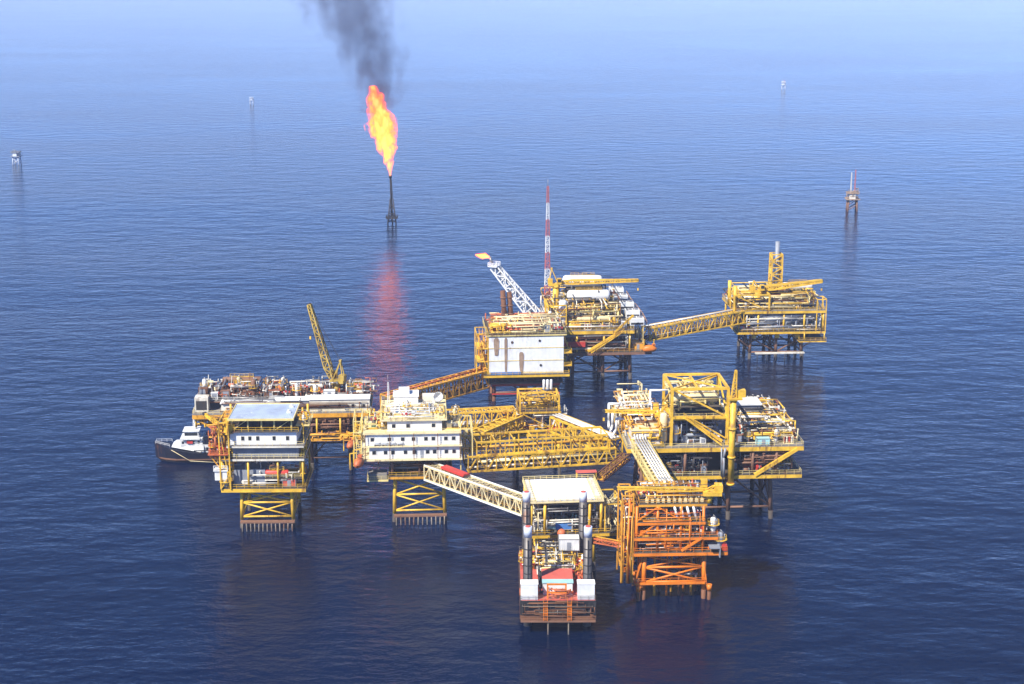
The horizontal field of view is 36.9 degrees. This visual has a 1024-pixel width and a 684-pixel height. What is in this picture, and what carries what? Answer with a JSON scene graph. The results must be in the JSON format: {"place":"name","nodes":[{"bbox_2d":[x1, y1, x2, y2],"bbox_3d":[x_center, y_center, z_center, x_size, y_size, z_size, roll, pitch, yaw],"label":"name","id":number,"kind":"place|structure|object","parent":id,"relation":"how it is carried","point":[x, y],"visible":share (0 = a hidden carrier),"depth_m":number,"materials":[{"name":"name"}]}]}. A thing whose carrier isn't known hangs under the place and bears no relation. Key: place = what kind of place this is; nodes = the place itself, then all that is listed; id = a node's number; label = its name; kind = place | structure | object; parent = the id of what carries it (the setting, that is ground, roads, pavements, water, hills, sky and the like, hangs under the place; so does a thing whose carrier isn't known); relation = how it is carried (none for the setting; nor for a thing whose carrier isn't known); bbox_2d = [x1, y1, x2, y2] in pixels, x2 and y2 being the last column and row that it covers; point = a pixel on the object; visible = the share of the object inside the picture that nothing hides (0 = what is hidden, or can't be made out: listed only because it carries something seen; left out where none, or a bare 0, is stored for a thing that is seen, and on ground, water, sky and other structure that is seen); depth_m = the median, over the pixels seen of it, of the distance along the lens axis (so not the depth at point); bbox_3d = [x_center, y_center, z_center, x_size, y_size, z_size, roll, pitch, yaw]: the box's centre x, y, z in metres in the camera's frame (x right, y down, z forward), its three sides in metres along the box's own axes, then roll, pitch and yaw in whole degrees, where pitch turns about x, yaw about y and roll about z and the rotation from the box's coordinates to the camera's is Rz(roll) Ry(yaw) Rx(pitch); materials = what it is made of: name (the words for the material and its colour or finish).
{"place":"outdoors","nodes":[
{"label":"outdoors","id":0,"kind":"place"},
{"bbox_2d":[219,475,232,488],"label":"vertical vessel","id":1,"kind":"object","parent":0,"point":[226,482],"visible":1,"depth_m":414.31,"materials":[{"name":"beige paint"}]},
{"bbox_2d":[349,386,363,393],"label":"horizontal tank","id":2,"kind":"object","parent":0,"point":[356,390],"visible":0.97,"depth_m":467.83,"materials":[{"name":"white metal"}]},
{"bbox_2d":[0,0,1023,683],"bbox_3d":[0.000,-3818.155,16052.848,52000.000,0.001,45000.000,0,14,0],"label":"sea water","id":3,"kind":"structure","parent":0,"point":[180,216],"depth_m":709.31,"materials":[{"name":"blue liquid"}]},
{"bbox_2d":[10,150,22,164],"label":"satellite platform","id":4,"kind":"structure","parent":3,"relation":"in","point":[16,154],"depth_m":1169.56,"materials":[{"name":"grey paint"}]},
{"bbox_2d":[154,407,237,462],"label":"supply boat","id":5,"kind":"object","parent":3,"relation":"on","point":[191,445],"visible":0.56,"depth_m":473.18,"materials":[{"name":"blue paint"}]},
{"bbox_2d":[207,403,312,531],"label":"oil platform","id":6,"kind":"structure","parent":3,"relation":"in","point":[261,437],"depth_m":414.91,"materials":[{"name":"yellow paint"}]},
{"bbox_2d":[202,411,234,443],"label":"pedestal crane","id":7,"kind":"object","parent":6,"relation":"on","point":[211,418],"visible":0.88,"depth_m":413.10,"materials":[{"name":"yellow paint"}]},
{"bbox_2d":[265,466,288,477],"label":"horizontal tank","id":8,"kind":"object","parent":6,"relation":"on","point":[282,471],"visible":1,"depth_m":415.10,"materials":[{"name":"red metal"}]},
{"bbox_2d":[282,479,296,486],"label":"container","id":9,"kind":"object","parent":6,"relation":"on","point":[290,483],"visible":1,"depth_m":415.77,"materials":[{"name":"red metal"}]},
{"bbox_2d":[284,466,299,473],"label":"horizontal tank","id":10,"kind":"object","parent":6,"relation":"on","point":[294,470],"visible":0.41,"depth_m":423.09,"materials":[{"name":"grey metal"}]},
{"bbox_2d":[299,413,307,423],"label":"vertical vessel","id":11,"kind":"object","parent":6,"relation":"on","point":[304,418],"visible":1,"depth_m":414.23,"materials":[{"name":"white paint"}]},
{"bbox_2d":[192,374,378,469],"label":"oil platform","id":12,"kind":"structure","parent":3,"relation":"in","point":[332,418],"depth_m":461.81,"materials":[{"name":"orange paint"}]},
{"bbox_2d":[198,387,207,394],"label":"equipment cabinet","id":13,"kind":"object","parent":12,"relation":"on","point":[202,390],"visible":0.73,"depth_m":464.45,"materials":[{"name":"metal"}]},
{"bbox_2d":[200,377,209,386],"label":"vertical vessel","id":14,"kind":"object","parent":12,"relation":"on","point":[205,382],"visible":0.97,"depth_m":467.60,"materials":[{"name":"white paint"}]},
{"bbox_2d":[211,391,218,400],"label":"equipment cabinet","id":15,"kind":"object","parent":12,"relation":"on","point":[214,393],"visible":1,"depth_m":464.25,"materials":[{"name":"white metal"}]},
{"bbox_2d":[221,389,230,397],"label":"equipment cabinet","id":16,"kind":"object","parent":12,"relation":"on","point":[225,391],"visible":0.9,"depth_m":465.67,"materials":[{"name":"metal"}]},
{"bbox_2d":[228,380,250,387],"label":"horizontal tank","id":17,"kind":"object","parent":12,"relation":"on","point":[229,384],"visible":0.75,"depth_m":471.08,"materials":[{"name":"metal"}]},
{"bbox_2d":[222,373,261,382],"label":"horizontal tank","id":18,"kind":"object","parent":12,"relation":"on","point":[245,378],"visible":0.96,"depth_m":473.69,"materials":[{"name":"metal"}]},
{"bbox_2d":[249,377,258,398],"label":"vertical vessel","id":19,"kind":"object","parent":12,"relation":"on","point":[254,384],"visible":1,"depth_m":465.05,"materials":[{"name":"metal"}]},
{"bbox_2d":[263,388,278,396],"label":"container","id":20,"kind":"object","parent":12,"relation":"on","point":[267,393],"visible":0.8,"depth_m":465.08,"materials":[{"name":"metal"}]},
{"bbox_2d":[292,382,301,395],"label":"vertical vessel","id":21,"kind":"object","parent":12,"relation":"on","point":[297,387],"visible":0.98,"depth_m":465.58,"materials":[{"name":"white paint"}]},
{"bbox_2d":[310,384,319,394],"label":"vertical vessel","id":22,"kind":"object","parent":12,"relation":"on","point":[316,390],"visible":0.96,"depth_m":466.11,"materials":[{"name":"white paint"}]},
{"bbox_2d":[308,382,321,389],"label":"horizontal tank","id":23,"kind":"object","parent":12,"relation":"on","point":[318,384],"visible":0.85,"depth_m":474.88,"materials":[{"name":"white metal"}]},
{"bbox_2d":[307,303,346,390],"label":"pedestal crane","id":24,"kind":"object","parent":12,"relation":"on","point":[334,375],"visible":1,"depth_m":469.19,"materials":[{"name":"yellow paint"}]},
{"bbox_2d":[323,389,335,394],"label":"container","id":25,"kind":"object","parent":12,"relation":"on","point":[328,391],"visible":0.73,"depth_m":465.67,"materials":[{"name":"white metal"}]},
{"bbox_2d":[343,432,354,450],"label":"lifeboat","id":26,"kind":"object","parent":12,"relation":"hanging from","point":[350,445],"visible":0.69,"depth_m":457.71,"materials":[{"name":"orange paint"}]},
{"bbox_2d":[345,377,354,389],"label":"vertical vessel","id":27,"kind":"object","parent":12,"relation":"on","point":[350,383],"visible":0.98,"depth_m":469.89,"materials":[{"name":"metal"}]},
{"bbox_2d":[386,175,397,223],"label":"flare tower","id":28,"kind":"structure","parent":3,"relation":"in","point":[392,216],"depth_m":903.06,"materials":[{"name":"metal"}]},
{"bbox_2d":[352,387,472,524],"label":"accommodation platform","id":29,"kind":"structure","parent":3,"relation":"in","point":[426,436],"depth_m":418.39,"materials":[{"name":"yellow paint"}]},
{"bbox_2d":[349,449,363,469],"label":"lifeboat","id":30,"kind":"object","parent":29,"relation":"hanging from","point":[358,461],"visible":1,"depth_m":413.01,"materials":[{"name":"orange paint"}]},
{"bbox_2d":[366,421,377,428],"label":"equipment skid","id":31,"kind":"object","parent":29,"relation":"on","point":[369,425],"visible":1,"depth_m":419.11,"materials":[{"name":"yellow paint"}]},
{"bbox_2d":[387,375,389,402],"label":"antenna mast","id":32,"kind":"object","parent":29,"relation":"on","point":[388,392],"visible":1,"depth_m":431.39,"materials":[{"name":"white metal"}]},
{"bbox_2d":[433,392,442,403],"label":"satellite dish","id":33,"kind":"object","parent":29,"relation":"on","point":[437,397],"visible":1,"depth_m":431.00,"materials":[{"name":"white paint"}]},
{"bbox_2d":[446,422,458,427],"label":"equipment skid","id":34,"kind":"object","parent":29,"relation":"on","point":[450,424],"visible":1,"depth_m":419.44,"materials":[{"name":"grey paint"}]},
{"bbox_2d":[449,406,458,420],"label":"vertical vessel","id":35,"kind":"object","parent":29,"relation":"on","point":[455,412],"visible":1,"depth_m":425.94,"materials":[{"name":"beige paint"}]},
{"bbox_2d":[424,462,522,516],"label":"footbridge","id":36,"kind":"object","parent":29,"relation":"attached to","point":[484,497],"visible":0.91,"depth_m":404.60,"materials":[{"name":"beige paint"}]},
{"bbox_2d":[440,465,469,476],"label":"gangway cover","id":37,"kind":"object","parent":36,"relation":"on","point":[453,470],"visible":1,"depth_m":410.97,"materials":[{"name":"red metal"}]},
{"bbox_2d":[463,439,615,472],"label":"footbridge","id":38,"kind":"object","parent":29,"relation":"attached to","point":[536,461],"visible":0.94,"depth_m":424.28,"materials":[{"name":"yellow paint"}]},
{"bbox_2d":[471,426,607,455],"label":"gallery","id":39,"kind":"object","parent":38,"relation":"on","point":[533,443],"visible":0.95,"depth_m":424.48,"materials":[{"name":"yellow paint"}]},
{"bbox_2d":[549,413,622,455],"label":"footbridge","id":40,"kind":"object","parent":38,"relation":"attached to","point":[572,422],"visible":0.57,"depth_m":444.58,"materials":[{"name":"yellow paint"}]},
{"bbox_2d":[474,310,571,400],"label":"oil platform","id":41,"kind":"structure","parent":3,"relation":"in","point":[526,355],"depth_m":535.24,"materials":[{"name":"metal"}]},
{"bbox_2d":[380,367,488,407],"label":"footbridge","id":42,"kind":"object","parent":41,"relation":"attached to","point":[470,386],"visible":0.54,"depth_m":527.89,"materials":[{"name":"orange paint"}]},
{"bbox_2d":[500,290,506,315],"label":"exhaust stack","id":43,"kind":"object","parent":41,"relation":"on","point":[503,302],"visible":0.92,"depth_m":548.44,"materials":[{"name":"metal"}]},
{"bbox_2d":[507,292,513,314],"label":"exhaust stack","id":44,"kind":"object","parent":41,"relation":"on","point":[509,303],"visible":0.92,"depth_m":549.64,"materials":[{"name":"metal"}]},
{"bbox_2d":[544,324,550,331],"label":"equipment cabinet","id":45,"kind":"object","parent":41,"relation":"on","point":[548,329],"visible":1,"depth_m":534.87,"materials":[{"name":"white metal"}]},
{"bbox_2d":[501,379,571,476],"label":"oil platform","id":46,"kind":"structure","parent":3,"relation":"in","point":[536,411],"depth_m":459.16,"materials":[{"name":"yellow paint"}]},
{"bbox_2d":[446,406,515,428],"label":"footbridge","id":47,"kind":"object","parent":46,"relation":"attached to","point":[475,423],"visible":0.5,"depth_m":454.22,"materials":[{"name":"yellow paint"}]},
{"bbox_2d":[461,414,523,451],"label":"footbridge","id":48,"kind":"object","parent":46,"relation":"attached to","point":[500,421],"visible":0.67,"depth_m":447.47,"materials":[{"name":"yellow paint"}]},
{"bbox_2d":[538,421,546,429],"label":"vertical vessel","id":49,"kind":"object","parent":46,"relation":"on","point":[543,426],"visible":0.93,"depth_m":457.51,"materials":[{"name":"white paint"}]},
{"bbox_2d":[519,490,595,634],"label":"jackup barge","id":50,"kind":"object","parent":3,"relation":"on","point":[552,594],"visible":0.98,"depth_m":353.11,"materials":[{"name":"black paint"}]},
{"bbox_2d":[558,534,579,556],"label":"container","id":51,"kind":"object","parent":50,"relation":"on","point":[568,542],"visible":0.97,"depth_m":372.55,"materials":[{"name":"white metal"}]},
{"bbox_2d":[522,474,620,570],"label":"oil platform","id":52,"kind":"structure","parent":3,"relation":"in","point":[559,497],"depth_m":387.80,"materials":[{"name":"yellow paint"}]},
{"bbox_2d":[533,520,542,531],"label":"equipment cabinet","id":53,"kind":"object","parent":52,"relation":"on","point":[536,526],"visible":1,"depth_m":385.87,"materials":[{"name":"grey metal"}]},
{"bbox_2d":[575,470,596,477],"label":"canopy","id":54,"kind":"object","parent":52,"relation":"on","point":[586,471],"visible":0.96,"depth_m":400.38,"materials":[{"name":"red metal"}]},
{"bbox_2d":[539,283,651,379],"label":"oil platform","id":55,"kind":"structure","parent":3,"relation":"in","point":[599,342],"depth_m":563.62,"materials":[{"name":"yellow paint"}]},
{"bbox_2d":[488,256,541,312],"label":"flare boom","id":56,"kind":"object","parent":55,"relation":"on","point":[492,264],"visible":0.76,"depth_m":568.13,"materials":[{"name":"white paint"}]},
{"bbox_2d":[544,186,550,310],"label":"lattice mast","id":57,"kind":"object","parent":55,"relation":"on","point":[548,259],"visible":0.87,"depth_m":573.88,"materials":[{"name":"red metal"}]},
{"bbox_2d":[557,298,568,328],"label":"vertical vessel","id":58,"kind":"object","parent":55,"relation":"on","point":[563,302],"visible":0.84,"depth_m":559.63,"materials":[{"name":"white paint"}]},
{"bbox_2d":[569,322,580,329],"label":"horizontal tank","id":59,"kind":"object","parent":55,"relation":"on","point":[571,324],"visible":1,"depth_m":560.81,"materials":[{"name":"yellow metal"}]},
{"bbox_2d":[562,272,601,288],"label":"horizontal tank","id":60,"kind":"object","parent":55,"relation":"on","point":[582,276],"visible":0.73,"depth_m":574.66,"materials":[{"name":"white metal"}]},
{"bbox_2d":[567,287,609,302],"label":"horizontal tank","id":61,"kind":"object","parent":55,"relation":"on","point":[594,293],"visible":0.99,"depth_m":567.73,"materials":[{"name":"white metal"}]},
{"bbox_2d":[576,312,611,322],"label":"horizontal tank","id":62,"kind":"object","parent":55,"relation":"on","point":[601,317],"visible":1,"depth_m":562.03,"materials":[{"name":"beige metal"}]},
{"bbox_2d":[548,267,639,309],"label":"pedestal crane","id":63,"kind":"object","parent":55,"relation":"on","point":[557,284],"visible":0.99,"depth_m":568.58,"materials":[{"name":"yellow paint"}]},
{"bbox_2d":[611,315,617,328],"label":"vertical vessel","id":64,"kind":"object","parent":55,"relation":"on","point":[615,321],"visible":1,"depth_m":561.51,"materials":[{"name":"yellow paint"}]},
{"bbox_2d":[609,286,623,314],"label":"air cooler","id":65,"kind":"object","parent":55,"relation":"on","point":[619,289],"visible":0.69,"depth_m":582.97,"materials":[{"name":"white paint"}]},
{"bbox_2d":[613,293,627,299],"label":"air cooler","id":66,"kind":"object","parent":55,"relation":"on","point":[623,296],"visible":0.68,"depth_m":578.02,"materials":[{"name":"white paint"}]},
{"bbox_2d":[619,300,633,337],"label":"air cooler","id":67,"kind":"object","parent":55,"relation":"on","point":[627,303],"visible":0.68,"depth_m":573.25,"materials":[{"name":"white paint"}]},
{"bbox_2d":[624,308,639,344],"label":"air cooler","id":68,"kind":"object","parent":55,"relation":"on","point":[628,312],"visible":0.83,"depth_m":568.55,"materials":[{"name":"white paint"}]},
{"bbox_2d":[628,316,643,346],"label":"air cooler","id":69,"kind":"object","parent":55,"relation":"on","point":[636,321],"visible":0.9,"depth_m":563.68,"materials":[{"name":"white paint"}]},
{"bbox_2d":[631,341,642,349],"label":"container","id":70,"kind":"object","parent":55,"relation":"on","point":[635,345],"visible":0.98,"depth_m":565.56,"materials":[{"name":"orange metal"}]},
{"bbox_2d":[642,339,656,351],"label":"lifeboat","id":71,"kind":"object","parent":55,"relation":"hanging from","point":[649,348],"visible":1,"depth_m":560.96,"materials":[{"name":"orange paint"}]},
{"bbox_2d":[616,478,727,600],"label":"wellhead platform","id":72,"kind":"structure","parent":3,"relation":"in","point":[634,517],"depth_m":368.19,"materials":[{"name":"orange paint"}]},
{"bbox_2d":[592,536,630,549],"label":"footbridge","id":73,"kind":"object","parent":72,"relation":"on","point":[609,542],"visible":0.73,"depth_m":376.48,"materials":[{"name":"orange paint"}]},
{"bbox_2d":[638,529,649,536],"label":"equipment skid","id":74,"kind":"object","parent":72,"relation":"on","point":[645,534],"visible":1,"depth_m":367.28,"materials":[{"name":"yellow paint"}]},
{"bbox_2d":[613,478,722,503],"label":"pedestal crane","id":75,"kind":"object","parent":72,"relation":"on","point":[710,493],"visible":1,"depth_m":365.21,"materials":[{"name":"yellow paint"}]},
{"bbox_2d":[706,515,719,534],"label":"vertical vessel","id":76,"kind":"object","parent":72,"relation":"on","point":[714,523],"visible":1,"depth_m":368.44,"materials":[{"name":"white paint"}]},
{"bbox_2d":[715,529,726,548],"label":"vertical vessel","id":77,"kind":"object","parent":72,"relation":"on","point":[721,534],"visible":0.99,"depth_m":368.60,"materials":[{"name":"grey paint"}]},
{"bbox_2d":[607,370,803,519],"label":"oil platform","id":78,"kind":"structure","parent":3,"relation":"in","point":[643,444],"depth_m":418.16,"materials":[{"name":"yellow paint"}]},
{"bbox_2d":[596,452,630,481],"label":"footbridge","id":79,"kind":"object","parent":78,"relation":"attached to","point":[609,471],"visible":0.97,"depth_m":407.55,"materials":[{"name":"metal"}]},
{"bbox_2d":[602,403,669,420],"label":"pedestal crane","id":80,"kind":"object","parent":78,"relation":"on","point":[649,411],"visible":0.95,"depth_m":421.13,"materials":[{"name":"yellow paint"}]},
{"bbox_2d":[657,411,669,445],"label":"vertical vessel","id":81,"kind":"object","parent":78,"relation":"on","point":[663,418],"visible":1,"depth_m":415.12,"materials":[{"name":"beige paint"}]},
{"bbox_2d":[673,423,680,443],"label":"vertical vessel","id":82,"kind":"object","parent":78,"relation":"on","point":[676,431],"visible":1,"depth_m":416.73,"materials":[{"name":"white paint"}]},
{"bbox_2d":[681,435,687,442],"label":"equipment cabinet","id":83,"kind":"object","parent":78,"relation":"on","point":[684,439],"visible":1,"depth_m":418.58,"materials":[{"name":"grey metal"}]},
{"bbox_2d":[669,383,711,391],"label":"horizontal tank","id":84,"kind":"object","parent":78,"relation":"on","point":[691,386],"visible":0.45,"depth_m":422.74,"materials":[{"name":"beige metal"}]},
{"bbox_2d":[674,391,717,404],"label":"horizontal tank","id":85,"kind":"object","parent":78,"relation":"on","point":[696,394],"visible":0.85,"depth_m":416.54,"materials":[{"name":"beige metal"}]},
{"bbox_2d":[699,463,706,473],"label":"equipment cabinet","id":86,"kind":"object","parent":78,"relation":"on","point":[704,465],"visible":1,"depth_m":417.65,"materials":[{"name":"metal"}]},
{"bbox_2d":[700,437,705,443],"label":"equipment cabinet","id":87,"kind":"object","parent":78,"relation":"on","point":[702,440],"visible":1,"depth_m":417.30,"materials":[{"name":"white metal"}]},
{"bbox_2d":[736,434,742,442],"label":"equipment cabinet","id":88,"kind":"object","parent":78,"relation":"on","point":[739,438],"visible":1,"depth_m":418.62,"materials":[{"name":"metal"}]},
{"bbox_2d":[743,428,752,441],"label":"vertical vessel","id":89,"kind":"object","parent":78,"relation":"on","point":[748,433],"visible":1,"depth_m":417.86,"materials":[{"name":"beige paint"}]},
{"bbox_2d":[755,436,770,445],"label":"container","id":90,"kind":"object","parent":78,"relation":"on","point":[766,440],"visible":1,"depth_m":416.01,"materials":[{"name":"teal metal"}]},
{"bbox_2d":[771,427,780,442],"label":"vertical vessel","id":91,"kind":"object","parent":78,"relation":"on","point":[776,435],"visible":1,"depth_m":417.73,"materials":[{"name":"white paint"}]},
{"bbox_2d":[782,434,793,443],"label":"gas bottle rack","id":92,"kind":"object","parent":78,"relation":"on","point":[789,442],"visible":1,"depth_m":417.89,"materials":[{"name":"white metal"}]},
{"bbox_2d":[722,280,826,360],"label":"oil platform","id":93,"kind":"structure","parent":3,"relation":"in","point":[775,310],"depth_m":593.19,"materials":[{"name":"yellow paint"}]},
{"bbox_2d":[642,307,755,340],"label":"footbridge","id":94,"kind":"object","parent":93,"relation":"attached to","point":[702,327],"visible":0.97,"depth_m":580.90,"materials":[{"name":"yellow paint"}]},
{"bbox_2d":[768,241,783,287],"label":"vent tower","id":95,"kind":"structure","parent":93,"relation":"on","point":[778,267],"depth_m":605.42,"materials":[{"name":"yellow metal"}]},
{"bbox_2d":[749,279,822,299],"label":"pedestal crane","id":96,"kind":"object","parent":93,"relation":"on","point":[760,289],"visible":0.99,"depth_m":593.86,"materials":[{"name":"yellow paint"}]},
{"bbox_2d":[783,279,812,289],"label":"horizontal tank","id":97,"kind":"object","parent":93,"relation":"on","point":[803,287],"visible":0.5,"depth_m":601.86,"materials":[{"name":"white metal"}]},
{"bbox_2d":[844,170,859,211],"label":"satellite platform","id":98,"kind":"structure","parent":3,"relation":"in","point":[852,196],"depth_m":949.22,"materials":[{"name":"white paint"}]},
{"bbox_2d":[546,521,556,531],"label":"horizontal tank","id":99,"kind":"object","parent":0,"point":[550,527],"visible":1,"depth_m":386.06,"materials":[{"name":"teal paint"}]},
{"bbox_2d":[686,465,697,472],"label":"gas bottle rack","id":100,"kind":"object","parent":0,"point":[687,470],"visible":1,"depth_m":418.91,"materials":[{"name":"metal"}]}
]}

